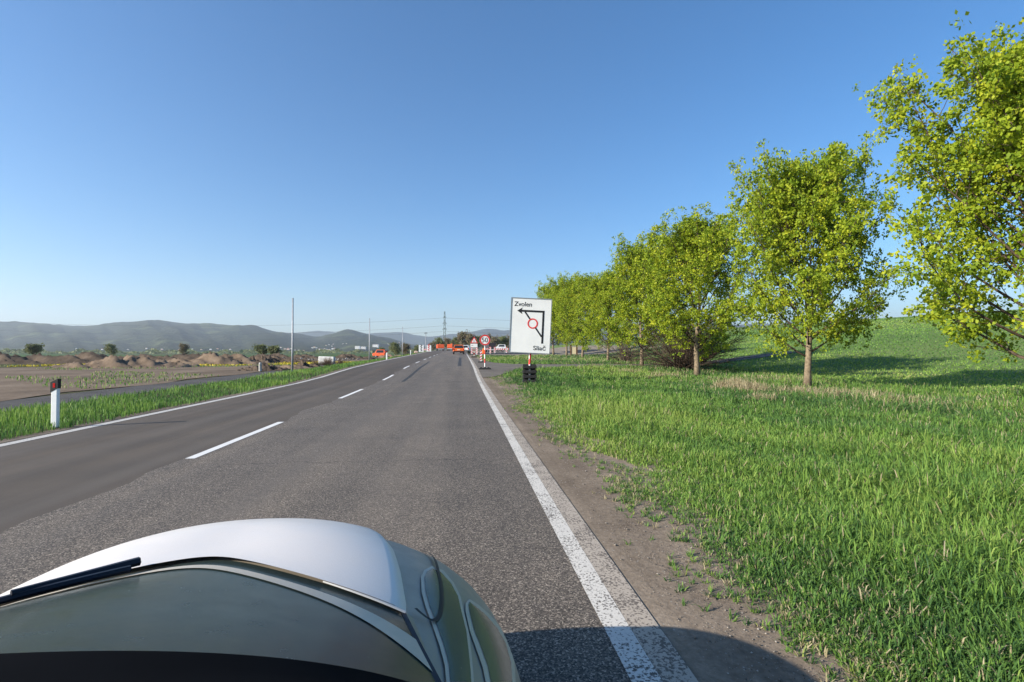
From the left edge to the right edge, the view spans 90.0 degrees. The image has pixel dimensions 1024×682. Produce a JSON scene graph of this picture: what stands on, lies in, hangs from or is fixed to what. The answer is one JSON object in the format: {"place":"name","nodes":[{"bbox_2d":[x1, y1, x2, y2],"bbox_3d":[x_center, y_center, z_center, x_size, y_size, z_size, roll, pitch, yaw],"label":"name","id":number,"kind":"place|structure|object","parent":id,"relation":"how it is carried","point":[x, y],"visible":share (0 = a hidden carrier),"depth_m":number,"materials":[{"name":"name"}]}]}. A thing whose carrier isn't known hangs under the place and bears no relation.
{"place":"outdoors","nodes":[
{"label":"outdoors","id":0,"kind":"place"},
{"bbox_2d":[0,365,330,411],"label":"path","id":1,"kind":"structure","parent":0,"point":[44,399],"depth_m":18.84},
{"bbox_2d":[318,356,335,363],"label":"concrete block","id":2,"kind":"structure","parent":1,"relation":"on","point":[320,358],"depth_m":53.20,"materials":[{"name":"white concrete"}]},
{"bbox_2d":[0,359,371,400],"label":"earth ground","id":3,"kind":"structure","parent":0,"point":[12,388],"depth_m":29.16,"materials":[{"name":"brown soil"}]},
{"bbox_2d":[44,355,199,367],"bbox_3d":[-33.750,1.774,44.977,11.000,1.184,5.000,0,-1,-6],"label":"soil mound","id":4,"kind":"object","parent":3,"relation":"on","point":[127,361],"visible":0.88,"depth_m":43.54,"materials":[{"name":"brown soil"}]},
{"bbox_2d":[0,361,349,388],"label":"weeds","id":5,"kind":"object","parent":3,"relation":"on","point":[92,379],"visible":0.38,"depth_m":27.89,"materials":[{"name":"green plant"}]},
{"bbox_2d":[7,361,357,366],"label":"yellow flowers","id":6,"kind":"object","parent":3,"relation":"on","point":[278,363],"visible":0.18,"depth_m":49.30,"materials":[{"name":"yellow plant"}]},
{"bbox_2d":[165,351,274,364],"bbox_3d":[-30.333,1.747,51.978,12.000,1.478,4.000,0,-1,-6],"label":"soil mound","id":7,"kind":"object","parent":3,"relation":"on","point":[210,358],"visible":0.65,"depth_m":51.01,"materials":[{"name":"brown soil"}]},
{"bbox_2d":[236,363,289,370],"bbox_3d":[-18.367,1.932,37.973,3.400,0.636,2.000,0,-1,-6],"label":"soil mound","id":8,"kind":"object","parent":3,"relation":"on","point":[267,367],"visible":0.88,"depth_m":37.40,"materials":[{"name":"brown soil"}]},
{"bbox_2d":[250,355,276,362],"bbox_3d":[-27.720,2.042,55.974,3.200,1.062,3.000,0,-1,-6],"label":"soil mound","id":9,"kind":"object","parent":3,"relation":"on","point":[269,359],"visible":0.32,"depth_m":55.76,"materials":[{"name":"brown soil"}]},
{"bbox_2d":[235,365,312,369],"bbox_3d":[-18.133,2.059,39.971,6.000,0.449,2.500,0,-1,-6],"label":"soil mound","id":10,"kind":"object","parent":3,"relation":"on","point":[296,367],"visible":0.3,"depth_m":39.61,"materials":[{"name":"brown soil"}]},
{"bbox_2d":[251,355,313,362],"bbox_3d":[-28.727,2.174,61.972,9.000,1.055,3.000,0,-1,-6],"label":"soil mound","id":11,"kind":"object","parent":3,"relation":"on","point":[275,359],"visible":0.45,"depth_m":61.51,"materials":[{"name":"brown soil"}]},
{"bbox_2d":[249,352,318,357],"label":"soil mound","id":12,"kind":"object","parent":3,"relation":"on","point":[278,355],"visible":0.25,"depth_m":85.56,"materials":[{"name":"brown soil"}]},
{"bbox_2d":[285,354,337,359],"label":"soil mound","id":13,"kind":"object","parent":3,"relation":"on","point":[297,356],"visible":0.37,"depth_m":83.12,"materials":[{"name":"brown soil"}]},
{"bbox_2d":[282,355,359,359],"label":"rubble","id":14,"kind":"object","parent":3,"relation":"on","point":[346,358],"visible":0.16,"depth_m":81.31,"materials":[{"name":"stone"}]},
{"bbox_2d":[332,354,374,358],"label":"soil mound","id":15,"kind":"object","parent":3,"relation":"on","point":[351,356],"visible":0.49,"depth_m":87.13,"materials":[{"name":"brown soil"}]},
{"bbox_2d":[10,355,396,356],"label":"green field","id":16,"kind":"structure","parent":0,"point":[219,355],"depth_m":285.81,"materials":[{"name":"green plant"}]},
{"bbox_2d":[103,343,117,354],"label":"tree","id":17,"kind":"object","parent":16,"relation":"on","point":[110,348],"visible":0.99,"depth_m":139.69,"materials":[{"name":"green plant"}]},
{"bbox_2d":[178,342,190,353],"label":"tree","id":18,"kind":"object","parent":16,"relation":"on","point":[183,348],"visible":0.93,"depth_m":149.55,"materials":[{"name":"green plant"}]},
{"bbox_2d":[0,352,422,442],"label":"shoulder","id":19,"kind":"object","parent":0,"point":[43,432],"visible":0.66,"depth_m":12.43,"materials":[{"name":"grass"}]},
{"bbox_2d":[0,320,426,351],"bbox_3d":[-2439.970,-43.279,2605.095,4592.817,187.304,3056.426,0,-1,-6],"label":"hill","id":20,"kind":"structure","parent":0,"point":[134,336],"depth_m":2124.71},
{"bbox_2d":[0,350,698,681],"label":"road","id":21,"kind":"structure","parent":0,"point":[424,459],"depth_m":5.84,"materials":[{"name":"grey asphalt"}]},
{"bbox_2d":[0,351,428,446],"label":"road marking","id":22,"kind":"object","parent":21,"relation":"on","point":[33,438],"visible":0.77,"depth_m":11.81,"materials":[{"name":"paint"}]},
{"bbox_2d":[185,422,282,458],"bbox_3d":[-4.752,1.697,9.102,0.130,0.001,3.700,0,-1,-6],"label":"road marking","id":23,"kind":"object","parent":21,"relation":"on","point":[227,443],"visible":1,"depth_m":8.51,"materials":[{"name":"paint"}]},
{"bbox_2d":[0,518,520,681],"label":"silver car","id":24,"kind":"object","parent":21,"relation":"on","point":[284,600],"visible":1,"depth_m":1.19,"materials":[{"name":"grey paint"}]},
{"bbox_2d":[340,389,362,397],"bbox_3d":[-5.633,1.842,18.057,0.130,0.008,3.700,0,-1,-6],"label":"road marking","id":25,"kind":"object","parent":21,"relation":"on","point":[351,393],"visible":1,"depth_m":17.97,"materials":[{"name":"paint"}]},
{"bbox_2d":[401,362,428,381],"bbox_3d":[-6.323,1.893,35.274,0.170,0.420,22.501,0,-1,-6],"label":"tar seam","id":26,"kind":"object","parent":21,"relation":"on","point":[409,376],"visible":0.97,"depth_m":29.82,"materials":[{"name":"asphalt"}]},
{"bbox_2d":[436,344,443,350],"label":"lorry","id":27,"kind":"object","parent":21,"relation":"on","point":[439,346],"visible":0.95,"depth_m":157.21,"materials":[{"name":"orange paint"}]},
{"bbox_2d":[447,343,454,350],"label":"lorry","id":28,"kind":"object","parent":21,"relation":"on","point":[450,346],"visible":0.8,"depth_m":147.16,"materials":[{"name":"orange paint"}]},
{"bbox_2d":[453,345,463,353],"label":"passenger car","id":29,"kind":"object","parent":21,"relation":"on","point":[458,348],"visible":0.98,"depth_m":83.12,"materials":[{"name":"orange paint"}]},
{"bbox_2d":[460,345,470,352],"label":"passenger car","id":30,"kind":"object","parent":21,"relation":"on","point":[467,348],"visible":0.62,"depth_m":94.28,"materials":[{"name":"white paint"}]},
{"bbox_2d":[467,354,662,681],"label":"road marking","id":31,"kind":"object","parent":21,"relation":"on","point":[636,661],"visible":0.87,"depth_m":3.37,"materials":[{"name":"paint"}]},
{"bbox_2d":[470,358,697,681],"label":"road marking","id":32,"kind":"object","parent":21,"relation":"on","point":[667,661],"visible":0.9,"depth_m":3.37,"materials":[{"name":"paint"}]},
{"bbox_2d":[372,350,385,356],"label":"works van","id":33,"kind":"object","parent":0,"point":[377,353],"visible":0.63,"depth_m":121.19,"materials":[{"name":"orange paint"}]},
{"bbox_2d":[485,343,495,351],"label":"lorry","id":34,"kind":"object","parent":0,"point":[491,345],"visible":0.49,"depth_m":102.66,"materials":[{"name":"paint"}]},
{"bbox_2d":[0,309,1023,632],"bbox_3d":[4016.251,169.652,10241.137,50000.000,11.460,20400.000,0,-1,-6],"label":"ground","id":35,"kind":"structure","parent":0,"point":[932,337],"depth_m":37.09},
{"bbox_2d":[22,343,44,354],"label":"tree","id":36,"kind":"object","parent":35,"relation":"on","point":[35,348],"visible":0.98,"depth_m":119.63,"materials":[{"name":"green plant"}]},
{"bbox_2d":[50,379,60,427],"bbox_3d":[-9.078,1.239,10.179,0.136,0.980,0.092,0,-1,-6],"label":"delineator post","id":37,"kind":"object","parent":35,"relation":"on","point":[55,386],"visible":0.86,"depth_m":10.14,"materials":[{"name":"white plastic"}]},
{"bbox_2d":[0,351,123,363],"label":"soil mound","id":38,"kind":"object","parent":35,"relation":"on","point":[82,357],"visible":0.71,"depth_m":58.60,"materials":[{"name":"brown soil"}]},
{"bbox_2d":[117,353,207,360],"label":"soil mound","id":39,"kind":"object","parent":35,"relation":"on","point":[184,356],"visible":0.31,"depth_m":74.02,"materials":[{"name":"brown soil"}]},
{"bbox_2d":[0,350,432,440],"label":"grass","id":40,"kind":"structure","parent":35,"relation":"on","point":[15,414],"depth_m":14.04,"materials":[{"name":"green plant"}]},
{"bbox_2d":[0,348,436,353],"bbox_3d":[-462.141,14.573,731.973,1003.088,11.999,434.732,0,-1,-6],"label":"wood","id":41,"kind":"object","parent":35,"relation":"on","point":[78,351],"visible":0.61,"depth_m":599.25,"materials":[{"name":"green plant"}]},
{"bbox_2d":[252,344,267,353],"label":"tree","id":42,"kind":"object","parent":35,"relation":"on","point":[261,348],"visible":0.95,"depth_m":107.37,"materials":[{"name":"green plant"}]},
{"bbox_2d":[267,345,281,354],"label":"tree","id":43,"kind":"object","parent":35,"relation":"on","point":[273,349],"visible":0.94,"depth_m":104.60,"materials":[{"name":"green plant"}]},
{"bbox_2d":[291,298,293,371],"bbox_3d":[-14.403,-0.398,33.611,0.280,4.830,0.266,0,-1,-6],"label":"lighting pole","id":44,"kind":"object","parent":35,"relation":"on","point":[292,365],"visible":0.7,"depth_m":33.57,"materials":[{"name":"metal"}]},
{"bbox_2d":[290,360,312,366],"bbox_3d":[-17.153,1.921,41.474,2.000,0.774,1.600,0,-1,-6],"label":"soil mound","id":45,"kind":"object","parent":35,"relation":"on","point":[304,363],"visible":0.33,"depth_m":41.30,"materials":[{"name":"brown soil"}]},
{"bbox_2d":[309,359,322,364],"bbox_3d":[-17.611,1.950,46.068,1.405,0.848,1.225,1,-1,-43],"label":"bare shrub","id":46,"kind":"object","parent":35,"relation":"on","point":[318,363],"visible":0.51,"depth_m":45.93,"materials":[{"name":"brown plant"}]},
{"bbox_2d":[320,358,337,365],"bbox_3d":[-17.286,1.903,47.946,1.807,1.008,1.719,1,-1,-39],"label":"bare shrub","id":47,"kind":"object","parent":35,"relation":"on","point":[326,362],"visible":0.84,"depth_m":47.81,"materials":[{"name":"brown plant"}]},
{"bbox_2d":[369,318,369,359],"bbox_3d":[-16.978,-0.156,61.011,0.280,5.080,0.266,0,-1,-6],"label":"lighting pole","id":48,"kind":"object","parent":35,"relation":"on","point":[369,338],"visible":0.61,"depth_m":60.96,"materials":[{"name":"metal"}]},
{"bbox_2d":[377,354,406,357],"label":"soil mound","id":49,"kind":"object","parent":35,"relation":"on","point":[384,356],"visible":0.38,"depth_m":87.10,"materials":[{"name":"beige soil"}]},
{"bbox_2d":[389,342,400,354],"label":"tree","id":50,"kind":"object","parent":35,"relation":"on","point":[394,348],"visible":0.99,"depth_m":134.68,"materials":[{"name":"green plant"}]},
{"bbox_2d":[401,343,411,354],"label":"tree","id":51,"kind":"object","parent":35,"relation":"on","point":[406,348],"visible":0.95,"depth_m":139.62,"materials":[{"name":"green plant"}]},
{"bbox_2d":[412,344,418,352],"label":"tree","id":52,"kind":"object","parent":35,"relation":"on","point":[416,347],"visible":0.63,"depth_m":149.42,"materials":[{"name":"green plant"}]},
{"bbox_2d":[419,345,423,351],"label":"arrow board","id":53,"kind":"object","parent":35,"relation":"on","point":[421,348],"visible":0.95,"depth_m":105.97,"materials":[{"name":"metal"}]},
{"bbox_2d":[429,341,435,350],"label":"tree","id":54,"kind":"object","parent":35,"relation":"on","point":[433,346],"visible":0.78,"depth_m":169.56,"materials":[{"name":"green plant"}]},
{"bbox_2d":[432,337,445,349],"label":"tree","id":55,"kind":"object","parent":35,"relation":"on","point":[439,340],"visible":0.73,"depth_m":189.41,"materials":[{"name":"green plant"}]},
{"bbox_2d":[443,311,446,347],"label":"power pylon","id":56,"kind":"object","parent":35,"relation":"on","point":[444,328],"visible":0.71,"depth_m":589.34,"materials":[{"name":"metal"}]},
{"bbox_2d":[0,326,434,334],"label":"power line","id":57,"kind":"object","parent":56,"relation":"attached to","point":[198,334],"visible":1,"depth_m":557.01,"materials":[{"name":"metal"}]},
{"bbox_2d":[14,318,435,325],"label":"power line","id":58,"kind":"object","parent":56,"relation":"attached to","point":[263,325],"visible":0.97,"depth_m":566.99,"materials":[{"name":"metal"}]},
{"bbox_2d":[21,331,441,339],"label":"power line","id":59,"kind":"object","parent":56,"relation":"attached to","point":[261,339],"visible":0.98,"depth_m":566.93,"materials":[{"name":"metal"}]},
{"bbox_2d":[443,337,450,348],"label":"tree","id":60,"kind":"object","parent":35,"relation":"on","point":[447,340],"visible":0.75,"depth_m":199.65,"materials":[{"name":"green plant"}]},
{"bbox_2d":[449,336,459,344],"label":"tree","id":61,"kind":"object","parent":35,"relation":"on","point":[453,341],"visible":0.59,"depth_m":194.50,"materials":[{"name":"green plant"}]},
{"bbox_2d":[456,329,469,344],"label":"tree","id":62,"kind":"object","parent":35,"relation":"on","point":[461,337],"visible":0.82,"depth_m":189.24,"materials":[{"name":"green plant"}]},
{"bbox_2d":[465,333,479,347],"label":"tree","id":63,"kind":"object","parent":35,"relation":"on","point":[470,336],"visible":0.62,"depth_m":179.28,"materials":[{"name":"green plant"}]},
{"bbox_2d":[474,335,481,349],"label":"tree","id":64,"kind":"object","parent":35,"relation":"on","point":[478,341],"visible":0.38,"depth_m":184.58,"materials":[{"name":"green plant"}]},
{"bbox_2d":[490,336,501,346],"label":"tree","id":65,"kind":"object","parent":35,"relation":"on","point":[494,340],"visible":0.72,"depth_m":174.25,"materials":[{"name":"green plant"}]},
{"bbox_2d":[497,335,508,345],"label":"tree","id":66,"kind":"object","parent":35,"relation":"on","point":[504,341],"visible":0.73,"depth_m":179.68,"materials":[{"name":"green plant"}]},
{"bbox_2d":[509,297,551,382],"bbox_3d":[0.829,-0.029,22.996,1.955,3.868,0.460,0,-1,-2],"label":"detour sign","id":67,"kind":"object","parent":35,"relation":"on","point":[530,325],"visible":0.99,"depth_m":22.94,"materials":[{"name":"metal"}]},
{"bbox_2d":[540,273,584,355],"bbox_3d":[6.837,-3.287,64.903,7.526,10.641,6.716,0,-1,19],"label":"roadside tree","id":68,"kind":"object","parent":35,"relation":"on","point":[552,296],"visible":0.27,"depth_m":64.48,"materials":[{"name":"green plant"}]},
{"bbox_2d":[570,345,577,355],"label":"notice board","id":69,"kind":"object","parent":35,"relation":"on","point":[573,350],"visible":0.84,"depth_m":69.96,"materials":[{"name":"beige"}]},
{"bbox_2d":[552,271,612,357],"bbox_3d":[7.577,-2.895,56.355,6.725,9.751,7.290,1,-1,-30],"label":"roadside tree","id":70,"kind":"object","parent":35,"relation":"on","point":[571,302],"visible":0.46,"depth_m":55.46,"materials":[{"name":"green plant"}]},
{"bbox_2d":[573,269,634,359],"bbox_3d":[8.652,-2.429,46.596,6.057,8.663,6.379,0,-1,25],"label":"roadside tree","id":71,"kind":"object","parent":35,"relation":"on","point":[599,286],"visible":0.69,"depth_m":46.12,"materials":[{"name":"green plant"}]},
{"bbox_2d":[594,330,656,361],"bbox_3d":[10.011,0.456,43.913,5.783,3.649,5.833,1,-1,-40],"label":"bare shrub","id":72,"kind":"object","parent":35,"relation":"on","point":[628,354],"visible":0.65,"depth_m":43.90,"materials":[{"name":"brown plant"}]},
{"bbox_2d":[587,232,690,365],"bbox_3d":[9.284,-2.823,36.135,6.566,9.413,7.358,1,-1,-38],"label":"roadside tree","id":73,"kind":"object","parent":35,"relation":"on","point":[634,252],"visible":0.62,"depth_m":35.33,"materials":[{"name":"green plant"}]},
{"bbox_2d":[604,302,766,369],"bbox_3d":[11.316,-0.251,33.847,9.864,5.874,9.473,1,-1,-38],"label":"bare shrub","id":74,"kind":"object","parent":35,"relation":"on","point":[686,359],"visible":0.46,"depth_m":32.76,"materials":[{"name":"brown plant"}]},
{"bbox_2d":[624,199,774,375],"bbox_3d":[10.279,-2.861,28.276,7.911,9.650,8.576,0,-1,2],"label":"roadside tree","id":75,"kind":"object","parent":35,"relation":"on","point":[694,248],"visible":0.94,"depth_m":27.94,"materials":[{"name":"green plant"}]},
{"bbox_2d":[475,353,1023,681],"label":"grass","id":76,"kind":"structure","parent":35,"relation":"on","point":[954,572],"depth_m":5.49,"materials":[{"name":"green plant"}]},
{"bbox_2d":[722,131,910,386],"bbox_3d":[11.677,-3.022,20.464,6.360,9.844,6.698,0,-1,-3],"label":"roadside tree","id":77,"kind":"object","parent":35,"relation":"on","point":[814,199],"visible":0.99,"depth_m":19.64,"materials":[{"name":"green plant"}]},
{"bbox_2d":[852,9,1023,362],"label":"roadside tree","id":78,"kind":"object","parent":35,"relation":"on","point":[995,153],"visible":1,"depth_m":13.15,"materials":[{"name":"green plant"}]},
{"bbox_2d":[0,0,1023,336],"label":"sky","id":79,"kind":"structure","parent":0,"point":[225,162],"materials":[{"name":"blue"}]},
{"bbox_2d":[434,337,606,349],"bbox_3d":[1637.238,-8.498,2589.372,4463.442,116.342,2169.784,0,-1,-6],"label":"hill","id":80,"kind":"structure","parent":0,"point":[480,348],"depth_m":2156.00,"materials":[{"name":"green plant"}]},
{"bbox_2d":[298,321,823,345],"bbox_3d":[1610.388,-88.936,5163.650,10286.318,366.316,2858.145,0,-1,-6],"label":"hill","id":81,"kind":"structure","parent":0,"point":[414,339],"depth_m":5118.73,"materials":[{"name":"green plant"}]},
{"bbox_2d":[473,345,660,355],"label":"construction yard","id":82,"kind":"structure","parent":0,"point":[560,350],"depth_m":92.28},
{"bbox_2d":[496,345,505,350],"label":"works van","id":83,"kind":"object","parent":82,"relation":"on","point":[501,346],"visible":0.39,"depth_m":117.18,"materials":[{"name":"white paint"}]},
{"bbox_2d":[473,349,599,353],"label":"fresh tarmac","id":84,"kind":"structure","parent":82,"relation":"on","point":[588,350],"depth_m":89.87,"materials":[{"name":"grey asphalt"}]},
{"bbox_2d":[534,280,571,354],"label":"roadside tree","id":85,"kind":"object","parent":82,"relation":"on","point":[546,290],"visible":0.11,"depth_m":75.47,"materials":[{"name":"green plant"}]},
{"bbox_2d":[472,351,793,376],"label":"side road","id":86,"kind":"structure","parent":0,"point":[496,369],"depth_m":38.24,"materials":[{"name":"grey asphalt"}]},
{"bbox_2d":[478,350,483,362],"bbox_3d":[-2.669,1.304,43.984,0.500,1.116,0.300,0,-1,-6],"label":"traffic beacon","id":87,"kind":"object","parent":86,"relation":"on","point":[480,361],"visible":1,"depth_m":43.97,"materials":[{"name":"plastic"}]},
{"bbox_2d":[479,335,490,369],"bbox_3d":[-1.770,0.722,33.393,0.780,2.285,0.400,0,-1,-6],"label":"speed limit sign","id":88,"kind":"object","parent":86,"relation":"on","point":[484,340],"visible":1,"depth_m":33.35,"materials":[{"name":"metal"}]},
{"bbox_2d":[494,390,880,681],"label":"gravel","id":89,"kind":"structure","parent":0,"point":[715,598],"depth_m":3.30,"materials":[{"name":"grey gravel"}]},
{"bbox_2d":[469,355,985,681],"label":"shoulder","id":90,"kind":"object","parent":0,"point":[699,665],"visible":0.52,"depth_m":3.49},
{"bbox_2d":[470,337,477,356],"bbox_3d":[-4.588,0.720,61.997,0.940,2.533,0.400,0,-1,-6],"label":"warning sign","id":91,"kind":"object","parent":90,"relation":"on","point":[473,341],"visible":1,"depth_m":61.95,"materials":[{"name":"metal"}]},
{"bbox_2d":[487,373,972,681],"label":"edge weeds","id":92,"kind":"object","parent":90,"relation":"on","point":[863,674],"visible":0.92,"depth_m":3.02,"materials":[{"name":"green plant"}]},
{"bbox_2d":[510,356,999,410],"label":"dry grass","id":93,"kind":"structure","parent":0,"point":[739,383],"depth_m":17.43,"materials":[{"name":"plant"}]},
{"bbox_2d":[617,310,1023,391],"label":"meadow grass","id":94,"kind":"structure","parent":0,"point":[896,379],"depth_m":34.88,"materials":[{"name":"green plant"}]}
]}

